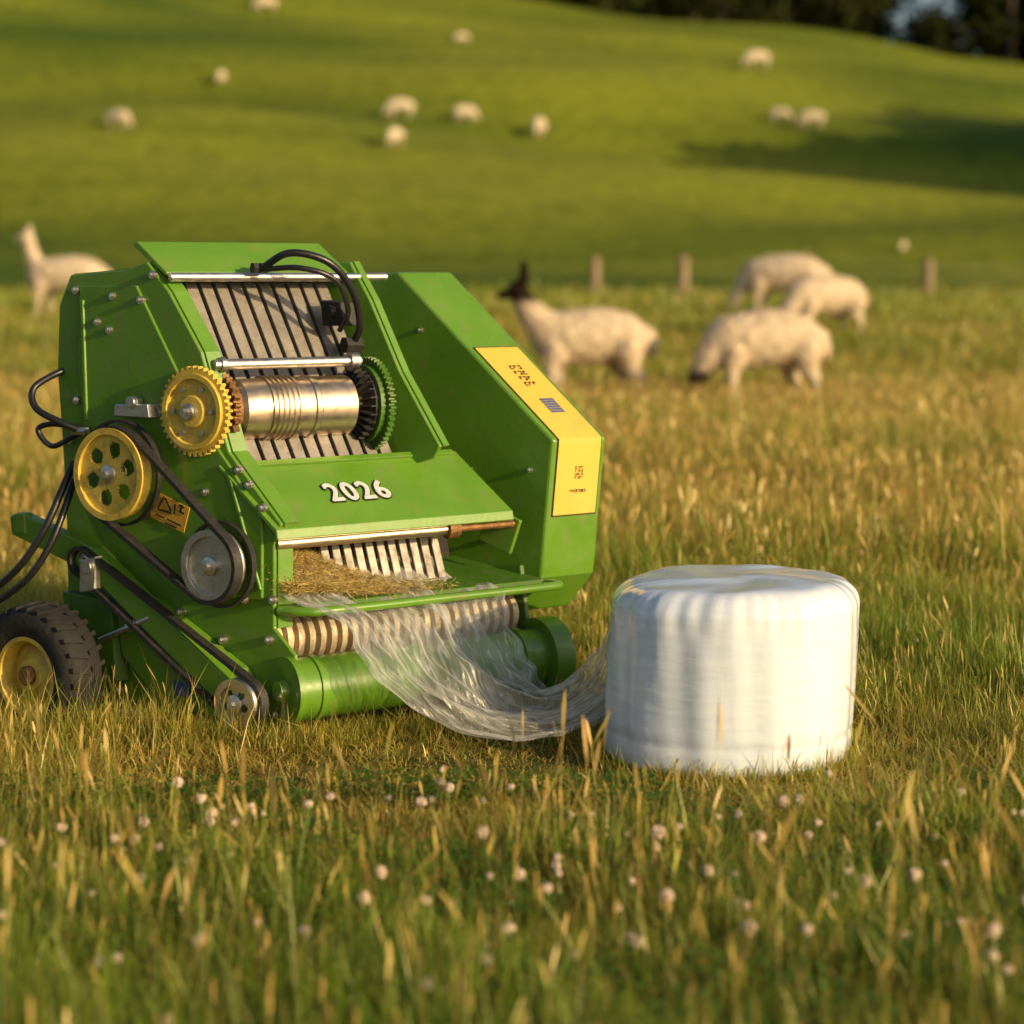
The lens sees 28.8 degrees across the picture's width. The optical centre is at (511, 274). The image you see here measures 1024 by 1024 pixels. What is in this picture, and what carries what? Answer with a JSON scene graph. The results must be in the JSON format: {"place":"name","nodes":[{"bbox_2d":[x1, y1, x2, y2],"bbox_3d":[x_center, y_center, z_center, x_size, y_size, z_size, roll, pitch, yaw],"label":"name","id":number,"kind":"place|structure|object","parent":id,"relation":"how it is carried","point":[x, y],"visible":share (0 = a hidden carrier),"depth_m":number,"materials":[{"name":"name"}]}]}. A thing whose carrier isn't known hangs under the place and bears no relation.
{"place":"outdoors","nodes":[
{"label":"outdoors","id":0,"kind":"place"},
{"bbox_2d":[0,0,1023,1023],"bbox_3d":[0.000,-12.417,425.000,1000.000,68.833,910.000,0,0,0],"label":"ground","id":1,"kind":"structure","parent":0,"point":[651,153],"depth_m":100.91,"materials":[{"name":"plant"}]},
{"bbox_2d":[0,838,5,846],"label":"clover flower","id":2,"kind":"object","parent":1,"relation":"on","point":[1,841],"visible":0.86,"depth_m":4.39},
{"bbox_2d":[0,910,6,934],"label":"clover flower","id":3,"kind":"object","parent":1,"relation":"on","point":[3,916],"visible":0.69,"depth_m":3.92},
{"bbox_2d":[55,823,67,861],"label":"clover flower","id":4,"kind":"object","parent":1,"relation":"on","point":[59,828],"visible":0.73,"depth_m":4.54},
{"bbox_2d":[14,224,109,315],"bbox_3d":[-8.108,-0.067,36.004,1.860,1.756,0.786,0,0,6],"label":"alpaca","id":5,"kind":"object","parent":1,"relation":"on","point":[49,277],"visible":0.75,"depth_m":35.82,"materials":[{"name":"fur"}]},
{"bbox_2d":[87,890,97,917],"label":"clover flower","id":6,"kind":"object","parent":1,"relation":"on","point":[88,892],"visible":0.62,"depth_m":4.17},
{"bbox_2d":[93,955,104,984],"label":"clover flower","id":7,"kind":"object","parent":1,"relation":"on","point":[98,964],"visible":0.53,"depth_m":3.80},
{"bbox_2d":[109,834,118,872],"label":"clover flower","id":8,"kind":"object","parent":1,"relation":"on","point":[115,837],"visible":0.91,"depth_m":4.49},
{"bbox_2d":[110,952,121,995],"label":"clover flower","id":9,"kind":"object","parent":1,"relation":"on","point":[118,959],"visible":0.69,"depth_m":3.79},
{"bbox_2d":[106,109,132,129],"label":"alpaca","id":10,"kind":"object","parent":1,"relation":"on","point":[114,116],"visible":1,"depth_m":97.72},
{"bbox_2d":[128,833,139,869],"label":"clover flower","id":11,"kind":"object","parent":1,"relation":"on","point":[136,842],"visible":0.37,"depth_m":4.50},
{"bbox_2d":[131,873,144,900],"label":"clover flower","id":12,"kind":"object","parent":1,"relation":"on","point":[139,880],"visible":0.28,"depth_m":4.22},
{"bbox_2d":[137,816,149,828],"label":"clover flower","id":13,"kind":"object","parent":1,"relation":"on","point":[140,822],"visible":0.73,"depth_m":4.62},
{"bbox_2d":[155,843,162,866],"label":"clover flower","id":14,"kind":"object","parent":1,"relation":"on","point":[158,847],"visible":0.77,"depth_m":4.46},
{"bbox_2d":[160,1013,173,1023],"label":"clover flower","id":15,"kind":"object","parent":1,"relation":"on","point":[166,1019],"visible":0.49,"depth_m":3.47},
{"bbox_2d":[171,777,182,825],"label":"clover flower","id":16,"kind":"object","parent":1,"relation":"on","point":[179,780],"visible":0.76,"depth_m":4.97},
{"bbox_2d":[191,935,205,979],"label":"clover flower","id":17,"kind":"object","parent":1,"relation":"on","point":[195,941],"visible":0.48,"depth_m":3.83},
{"bbox_2d":[195,794,205,842],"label":"clover flower","id":18,"kind":"object","parent":1,"relation":"on","point":[202,799],"visible":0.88,"depth_m":4.74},
{"bbox_2d":[204,818,214,840],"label":"clover flower","id":19,"kind":"object","parent":1,"relation":"on","point":[206,820],"visible":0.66,"depth_m":4.70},
{"bbox_2d":[205,807,217,852],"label":"clover flower","id":20,"kind":"object","parent":1,"relation":"on","point":[213,814],"visible":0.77,"depth_m":4.67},
{"bbox_2d":[216,70,225,83],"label":"alpaca","id":21,"kind":"object","parent":1,"relation":"on","point":[220,74],"visible":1,"depth_m":120.11},
{"bbox_2d":[229,818,241,850],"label":"clover flower","id":22,"kind":"object","parent":1,"relation":"on","point":[234,822],"visible":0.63,"depth_m":4.56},
{"bbox_2d":[244,808,256,842],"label":"clover flower","id":23,"kind":"object","parent":1,"relation":"on","point":[252,811],"visible":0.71,"depth_m":4.71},
{"bbox_2d":[247,803,254,827],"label":"clover flower","id":24,"kind":"object","parent":1,"relation":"on","point":[252,805],"visible":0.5,"depth_m":4.85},
{"bbox_2d":[252,917,273,967],"bbox_3d":[-0.486,1.317,3.918,0.020,0.114,0.018,-16,9,20],"label":"clover flower","id":25,"kind":"object","parent":1,"relation":"on","point":[255,920],"visible":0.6,"depth_m":3.91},
{"bbox_2d":[252,0,276,11],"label":"alpaca","id":26,"kind":"object","parent":1,"relation":"on","point":[270,3],"visible":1,"depth_m":157.25},
{"bbox_2d":[260,811,269,835],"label":"clover flower","id":27,"kind":"object","parent":1,"relation":"on","point":[263,813],"visible":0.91,"depth_m":4.74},
{"bbox_2d":[0,242,604,729],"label":"hay baler","id":28,"kind":"object","parent":1,"relation":"on","point":[236,422],"visible":0.97,"depth_m":6.18,"materials":[{"name":"green paint"}]},
{"bbox_2d":[240,537,458,602],"bbox_3d":[-0.547,0.876,6.124,0.776,0.290,0.396,0,0,-35],"label":"hay pile","id":29,"kind":"object","parent":28,"relation":"in","point":[302,556],"visible":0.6,"depth_m":6.02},
{"bbox_2d":[279,556,608,740],"bbox_3d":[-0.178,1.101,5.882,0.728,0.476,0.876,0,0,-43],"label":"plastic film","id":30,"kind":"object","parent":28,"relation":"on","point":[552,690],"visible":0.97,"depth_m":5.89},
{"bbox_2d":[297,925,310,961],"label":"clover flower","id":31,"kind":"object","parent":1,"relation":"on","point":[301,928],"visible":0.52,"depth_m":3.95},
{"bbox_2d":[303,800,312,831],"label":"clover flower","id":32,"kind":"object","parent":1,"relation":"on","point":[307,803],"visible":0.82,"depth_m":4.72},
{"bbox_2d":[326,792,335,806],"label":"clover flower","id":33,"kind":"object","parent":1,"relation":"on","point":[330,796],"visible":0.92,"depth_m":4.84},
{"bbox_2d":[356,891,374,930],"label":"clover flower","id":34,"kind":"object","parent":1,"relation":"on","point":[360,895],"visible":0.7,"depth_m":4.07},
{"bbox_2d":[375,865,387,896],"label":"clover flower","id":35,"kind":"object","parent":1,"relation":"on","point":[379,868],"visible":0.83,"depth_m":4.25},
{"bbox_2d":[385,795,395,829],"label":"clover flower","id":36,"kind":"object","parent":1,"relation":"on","point":[387,797],"visible":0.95,"depth_m":4.77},
{"bbox_2d":[387,128,403,146],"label":"alpaca","id":37,"kind":"object","parent":1,"relation":"on","point":[394,134],"visible":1,"depth_m":98.07},
{"bbox_2d":[382,99,414,118],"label":"alpaca","id":38,"kind":"object","parent":1,"relation":"on","point":[405,105],"visible":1,"depth_m":110.76},
{"bbox_2d":[409,796,426,848],"bbox_3d":[-0.234,1.329,4.728,0.027,0.180,0.026,10,-9,23],"label":"clover flower","id":39,"kind":"object","parent":1,"relation":"on","point":[419,802],"visible":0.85,"depth_m":4.73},
{"bbox_2d":[419,895,430,947],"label":"clover flower","id":40,"kind":"object","parent":1,"relation":"on","point":[427,901],"visible":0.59,"depth_m":4.08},
{"bbox_2d":[421,795,434,837],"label":"clover flower","id":41,"kind":"object","parent":1,"relation":"on","point":[431,799],"visible":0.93,"depth_m":4.76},
{"bbox_2d":[420,976,435,1017],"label":"clover flower","id":42,"kind":"object","parent":1,"relation":"on","point":[428,978],"visible":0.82,"depth_m":3.60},
{"bbox_2d":[432,777,445,812],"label":"clover flower","id":43,"kind":"object","parent":1,"relation":"on","point":[438,782],"visible":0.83,"depth_m":4.99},
{"bbox_2d":[439,766,453,813],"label":"clover flower","id":44,"kind":"object","parent":1,"relation":"on","point":[441,768],"visible":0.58,"depth_m":4.98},
{"bbox_2d":[0,645,894,791],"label":"grass tufts","id":45,"kind":"object","parent":1,"relation":"on","point":[167,723],"visible":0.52,"depth_m":5.76,"materials":[{"name":"plant"}]},
{"bbox_2d":[444,783,453,807],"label":"clover flower","id":46,"kind":"object","parent":1,"relation":"on","point":[449,788],"visible":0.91,"depth_m":4.85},
{"bbox_2d":[453,33,468,43],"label":"alpaca","id":47,"kind":"object","parent":1,"relation":"on","point":[463,36],"visible":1,"depth_m":134.08},
{"bbox_2d":[452,105,479,122],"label":"alpaca","id":48,"kind":"object","parent":1,"relation":"on","point":[461,110],"visible":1,"depth_m":111.07},
{"bbox_2d":[479,798,484,825],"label":"clover flower","id":49,"kind":"object","parent":1,"relation":"on","point":[482,800],"visible":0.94,"depth_m":4.68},
{"bbox_2d":[477,826,489,856],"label":"clover flower","id":50,"kind":"object","parent":1,"relation":"on","point":[480,834],"visible":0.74,"depth_m":4.52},
{"bbox_2d":[478,952,491,968],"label":"clover flower","id":51,"kind":"object","parent":1,"relation":"on","point":[483,956],"visible":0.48,"depth_m":3.73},
{"bbox_2d":[481,872,492,908],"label":"clover flower","id":52,"kind":"object","parent":1,"relation":"on","point":[487,875],"visible":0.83,"depth_m":4.17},
{"bbox_2d":[501,922,514,986],"bbox_3d":[-0.001,1.329,3.827,0.027,0.168,0.026,-5,-2,17],"label":"clover flower","id":53,"kind":"object","parent":1,"relation":"on","point":[511,927],"visible":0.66,"depth_m":3.82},
{"bbox_2d":[0,763,1023,1023],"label":"clover leaves","id":54,"kind":"object","parent":1,"relation":"on","point":[718,983],"visible":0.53,"depth_m":4.25,"materials":[{"name":"green plant"}]},
{"bbox_2d":[0,541,1023,1023],"bbox_3d":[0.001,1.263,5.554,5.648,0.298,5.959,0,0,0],"label":"seeding grass","id":55,"kind":"structure","parent":1,"relation":"on","point":[420,953],"depth_m":4.25,"materials":[{"name":"plant"}]},
{"bbox_2d":[507,784,516,813],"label":"clover flower","id":56,"kind":"object","parent":1,"relation":"on","point":[510,786],"visible":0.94,"depth_m":4.90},
{"bbox_2d":[513,868,524,932],"bbox_3d":[0.010,1.341,4.163,0.025,0.194,0.027,13,-18,-34],"label":"clover flower","id":57,"kind":"object","parent":1,"relation":"on","point":[520,875],"visible":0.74,"depth_m":4.18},
{"bbox_2d":[532,117,546,136],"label":"alpaca","id":58,"kind":"object","parent":1,"relation":"on","point":[539,124],"visible":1,"depth_m":109.44},
{"bbox_2d":[542,883,552,931],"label":"clover flower","id":59,"kind":"object","parent":1,"relation":"on","point":[546,887],"visible":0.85,"depth_m":4.08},
{"bbox_2d":[550,853,561,883],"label":"clover flower","id":60,"kind":"object","parent":1,"relation":"on","point":[557,857],"visible":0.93,"depth_m":4.30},
{"bbox_2d":[550,861,562,900],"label":"clover flower","id":61,"kind":"object","parent":1,"relation":"on","point":[558,865],"visible":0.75,"depth_m":4.33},
{"bbox_2d":[554,868,562,903],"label":"clover flower","id":62,"kind":"object","parent":1,"relation":"on","point":[560,873],"visible":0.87,"depth_m":4.28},
{"bbox_2d":[565,810,574,820],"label":"clover flower","id":63,"kind":"object","parent":1,"relation":"on","point":[569,818],"visible":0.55,"depth_m":4.71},
{"bbox_2d":[568,950,579,996],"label":"clover flower","id":64,"kind":"object","parent":1,"relation":"on","point":[570,956],"visible":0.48,"depth_m":3.76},
{"bbox_2d":[497,260,659,403],"bbox_3d":[0.703,0.620,20.791,1.718,1.548,0.742,0,0,-6],"label":"alpaca","id":65,"kind":"object","parent":1,"relation":"on","point":[620,344],"visible":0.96,"depth_m":20.60,"materials":[{"name":"fur"}]},
{"bbox_2d":[614,905,621,951],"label":"clover flower","id":66,"kind":"object","parent":1,"relation":"on","point":[619,907],"visible":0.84,"depth_m":3.92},
{"bbox_2d":[624,933,634,970],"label":"clover flower","id":67,"kind":"object","parent":1,"relation":"on","point":[628,937],"visible":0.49,"depth_m":3.86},
{"bbox_2d":[627,877,636,904],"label":"clover flower","id":68,"kind":"object","parent":1,"relation":"on","point":[632,880],"visible":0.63,"depth_m":4.23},
{"bbox_2d":[629,936,645,970],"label":"clover flower","id":69,"kind":"object","parent":1,"relation":"on","point":[634,944],"visible":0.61,"depth_m":3.79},
{"bbox_2d":[651,841,660,885],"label":"clover flower","id":70,"kind":"object","parent":1,"relation":"on","point":[652,847],"visible":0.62,"depth_m":4.44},
{"bbox_2d":[652,825,665,871],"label":"clover flower","id":71,"kind":"object","parent":1,"relation":"on","point":[657,832],"visible":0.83,"depth_m":4.41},
{"bbox_2d":[659,888,674,941],"bbox_3d":[0.314,1.328,4.005,0.030,0.203,0.029,9,18,36],"label":"clover flower","id":72,"kind":"object","parent":1,"relation":"on","point":[666,892],"visible":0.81,"depth_m":3.98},
{"bbox_2d":[675,822,682,839],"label":"clover flower","id":73,"kind":"object","parent":1,"relation":"on","point":[680,826],"visible":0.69,"depth_m":4.57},
{"bbox_2d":[701,865,713,902],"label":"clover flower","id":74,"kind":"object","parent":1,"relation":"on","point":[704,871],"visible":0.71,"depth_m":4.28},
{"bbox_2d":[715,813,720,820],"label":"clover flower","id":75,"kind":"object","parent":1,"relation":"on","point":[718,815],"visible":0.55,"depth_m":4.74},
{"bbox_2d":[604,564,859,779],"bbox_3d":[0.637,1.129,5.801,0.746,0.514,0.728,0,0,0],"label":"wrapped bale","id":76,"kind":"object","parent":1,"relation":"on","point":[766,655],"visible":0.96,"depth_m":5.49},
{"bbox_2d":[728,809,741,849],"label":"clover flower","id":77,"kind":"object","parent":1,"relation":"on","point":[737,814],"visible":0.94,"depth_m":4.59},
{"bbox_2d":[731,869,738,904],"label":"clover flower","id":78,"kind":"object","parent":1,"relation":"on","point":[733,873],"visible":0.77,"depth_m":4.31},
{"bbox_2d":[735,919,756,971],"bbox_3d":[0.429,1.367,3.868,0.032,0.245,0.031,17,6,6],"label":"clover flower","id":79,"kind":"object","parent":1,"relation":"on","point":[745,926],"visible":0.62,"depth_m":3.85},
{"bbox_2d":[742,901,750,956],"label":"clover flower","id":80,"kind":"object","parent":1,"relation":"on","point":[744,905],"visible":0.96,"depth_m":3.89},
{"bbox_2d":[741,50,769,69],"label":"alpaca","id":81,"kind":"object","parent":1,"relation":"on","point":[762,57],"visible":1,"depth_m":128.97},
{"bbox_2d":[683,307,832,404],"bbox_3d":[2.525,0.857,20.393,1.617,1.088,0.723,0,0,-11],"label":"alpaca","id":82,"kind":"object","parent":1,"relation":"on","point":[790,345],"visible":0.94,"depth_m":20.18,"materials":[{"name":"fur"}]},
{"bbox_2d":[752,830,765,869],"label":"clover flower","id":83,"kind":"object","parent":1,"relation":"on","point":[761,835],"visible":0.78,"depth_m":4.46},
{"bbox_2d":[726,253,831,311],"bbox_3d":[4.845,0.192,36.021,1.957,1.207,0.797,0,0,11],"label":"alpaca","id":84,"kind":"object","parent":1,"relation":"on","point":[764,276],"visible":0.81,"depth_m":35.81,"materials":[{"name":"fur"}]},
{"bbox_2d":[538,0,1023,63],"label":"trees","id":85,"kind":"object","parent":1,"relation":"on","point":[982,23],"depth_m":199.56,"materials":[{"name":"plant"}]},
{"bbox_2d":[769,108,792,122],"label":"alpaca","id":86,"kind":"object","parent":1,"relation":"on","point":[776,112],"visible":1,"depth_m":113.58},
{"bbox_2d":[778,795,789,824],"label":"clover flower","id":87,"kind":"object","parent":1,"relation":"on","point":[782,799],"visible":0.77,"depth_m":4.82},
{"bbox_2d":[794,794,803,815],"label":"clover flower","id":88,"kind":"object","parent":1,"relation":"on","point":[798,798],"visible":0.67,"depth_m":4.89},
{"bbox_2d":[800,924,812,990],"bbox_3d":[0.553,1.292,3.727,0.024,0.147,0.026,-1,-13,6],"label":"clover flower","id":89,"kind":"object","parent":1,"relation":"on","point":[806,929],"visible":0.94,"depth_m":3.73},
{"bbox_2d":[590,249,1023,298],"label":"fence","id":90,"kind":"object","parent":1,"relation":"on","point":[683,277],"visible":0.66,"depth_m":57.91,"materials":[{"name":"brown wood"}]},
{"bbox_2d":[804,830,812,858],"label":"clover flower","id":91,"kind":"object","parent":1,"relation":"on","point":[807,834],"visible":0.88,"depth_m":4.51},
{"bbox_2d":[796,110,825,128],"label":"alpaca","id":92,"kind":"object","parent":1,"relation":"on","point":[817,117],"visible":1,"depth_m":112.55},
{"bbox_2d":[813,819,821,863],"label":"clover flower","id":93,"kind":"object","parent":1,"relation":"on","point":[817,822],"visible":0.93,"depth_m":4.56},
{"bbox_2d":[781,274,868,336],"bbox_3d":[4.592,0.486,29.477,1.660,1.024,0.676,0,0,-26],"label":"alpaca","id":94,"kind":"object","parent":1,"relation":"on","point":[837,297],"visible":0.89,"depth_m":29.29,"materials":[{"name":"fur"}]},
{"bbox_2d":[824,770,832,799],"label":"clover flower","id":95,"kind":"object","parent":1,"relation":"on","point":[828,772],"visible":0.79,"depth_m":5.00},
{"bbox_2d":[827,891,838,915],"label":"clover flower","id":96,"kind":"object","parent":1,"relation":"on","point":[834,896],"visible":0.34,"depth_m":4.11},
{"bbox_2d":[843,867,855,906],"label":"clover flower","id":97,"kind":"object","parent":1,"relation":"on","point":[849,870],"visible":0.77,"depth_m":4.29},
{"bbox_2d":[860,875,871,920],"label":"clover flower","id":98,"kind":"object","parent":1,"relation":"on","point":[865,882],"visible":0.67,"depth_m":4.07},
{"bbox_2d":[899,241,906,251],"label":"alpaca","id":99,"kind":"object","parent":1,"relation":"on","point":[902,244],"visible":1,"depth_m":74.30},
{"bbox_2d":[901,931,909,979],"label":"clover flower","id":100,"kind":"object","parent":1,"relation":"on","point":[904,934],"visible":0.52,"depth_m":3.85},
{"bbox_2d":[908,868,921,921],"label":"clover flower","id":101,"kind":"object","parent":1,"relation":"on","point":[914,872],"visible":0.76,"depth_m":4.15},
{"bbox_2d":[939,860,951,915],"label":"clover flower","id":102,"kind":"object","parent":1,"relation":"on","point":[943,863],"visible":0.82,"depth_m":4.25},
{"bbox_2d":[955,788,965,818],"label":"clover flower","id":103,"kind":"object","parent":1,"relation":"on","point":[961,790],"visible":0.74,"depth_m":4.87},
{"bbox_2d":[956,918,966,961],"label":"clover flower","id":104,"kind":"object","parent":1,"relation":"on","point":[958,921],"visible":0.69,"depth_m":3.93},
{"bbox_2d":[984,949,998,978],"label":"clover flower","id":105,"kind":"object","parent":1,"relation":"on","point":[994,955],"visible":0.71,"depth_m":3.69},
{"bbox_2d":[990,922,1001,949],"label":"clover flower","id":106,"kind":"object","parent":1,"relation":"on","point":[997,926],"visible":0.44,"depth_m":3.79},
{"bbox_2d":[987,926,1006,988],"bbox_3d":[0.921,1.310,3.745,0.024,0.177,0.023,-11,5,33],"label":"clover flower","id":107,"kind":"object","parent":1,"relation":"on","point":[996,931],"visible":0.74,"depth_m":3.73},
{"bbox_2d":[1002,965,1012,1005],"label":"clover flower","id":108,"kind":"object","parent":1,"relation":"on","point":[1006,969],"visible":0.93,"depth_m":3.56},
{"bbox_2d":[1019,810,1023,826],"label":"clover flower","id":109,"kind":"object","parent":1,"relation":"on","point":[1022,815],"visible":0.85,"depth_m":4.73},
{"bbox_2d":[1020,895,1023,921],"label":"clover flower","id":110,"kind":"object","parent":1,"relation":"on","point":[1022,899],"visible":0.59,"depth_m":4.07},
{"bbox_2d":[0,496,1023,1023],"bbox_3d":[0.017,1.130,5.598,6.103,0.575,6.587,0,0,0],"label":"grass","id":111,"kind":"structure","parent":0,"point":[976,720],"depth_m":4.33,"materials":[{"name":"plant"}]},
{"bbox_2d":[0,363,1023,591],"bbox_3d":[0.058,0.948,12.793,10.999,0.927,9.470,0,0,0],"label":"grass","id":112,"kind":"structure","parent":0,"point":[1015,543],"depth_m":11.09,"materials":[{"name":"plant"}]},
{"bbox_2d":[0,368,1023,583],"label":"seeding grass","id":113,"kind":"structure","parent":0,"point":[26,498],"depth_m":12.84,"materials":[{"name":"plant"}]},
{"bbox_2d":[0,293,1023,430],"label":"grass","id":114,"kind":"structure","parent":0,"point":[1003,336],"depth_m":26.53,"materials":[{"name":"plant"}]},
{"bbox_2d":[0,274,1023,322],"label":"grass","id":115,"kind":"structure","parent":0,"point":[906,302],"depth_m":41.49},
{"bbox_2d":[887,0,977,53],"label":"sky","id":116,"kind":"structure","parent":0,"point":[901,18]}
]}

